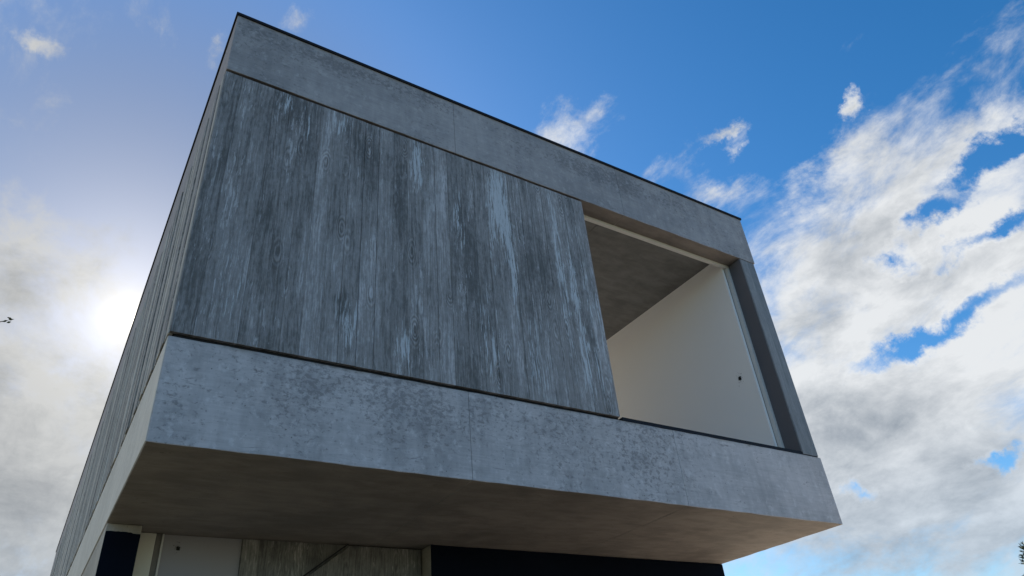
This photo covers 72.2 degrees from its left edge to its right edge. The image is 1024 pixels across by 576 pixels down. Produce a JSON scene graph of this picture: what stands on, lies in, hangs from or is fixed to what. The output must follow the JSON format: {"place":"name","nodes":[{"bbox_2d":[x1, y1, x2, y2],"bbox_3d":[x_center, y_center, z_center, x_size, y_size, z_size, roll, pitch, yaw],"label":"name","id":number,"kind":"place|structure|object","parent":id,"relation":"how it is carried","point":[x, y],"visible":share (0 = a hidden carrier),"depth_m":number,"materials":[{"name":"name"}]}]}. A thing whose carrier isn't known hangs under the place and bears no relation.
{"place":"outdoors","nodes":[
{"label":"outdoors","id":0,"kind":"place"},
{"bbox_2d":[50,12,841,575],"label":"concrete house","id":1,"kind":"structure","parent":0,"point":[386,324],"depth_m":6.49,"materials":[{"name":"concrete"}]},
{"bbox_2d":[584,215,784,447],"bbox_3d":[1.942,0.534,8.287,2.692,2.745,0.050,16,-39,-29],"label":"window frame","id":2,"kind":"structure","parent":1,"relation":"in","point":[736,301],"depth_m":8.92,"materials":[{"name":"white paint"}]},
{"bbox_2d":[0,0,1023,575],"label":"sky","id":3,"kind":"structure","parent":0,"point":[868,155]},
{"bbox_2d":[1019,542,1023,575],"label":"conifer tree","id":4,"kind":"object","parent":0,"point":[1020,555],"visible":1,"depth_m":18.71,"materials":[{"name":"green plant"}]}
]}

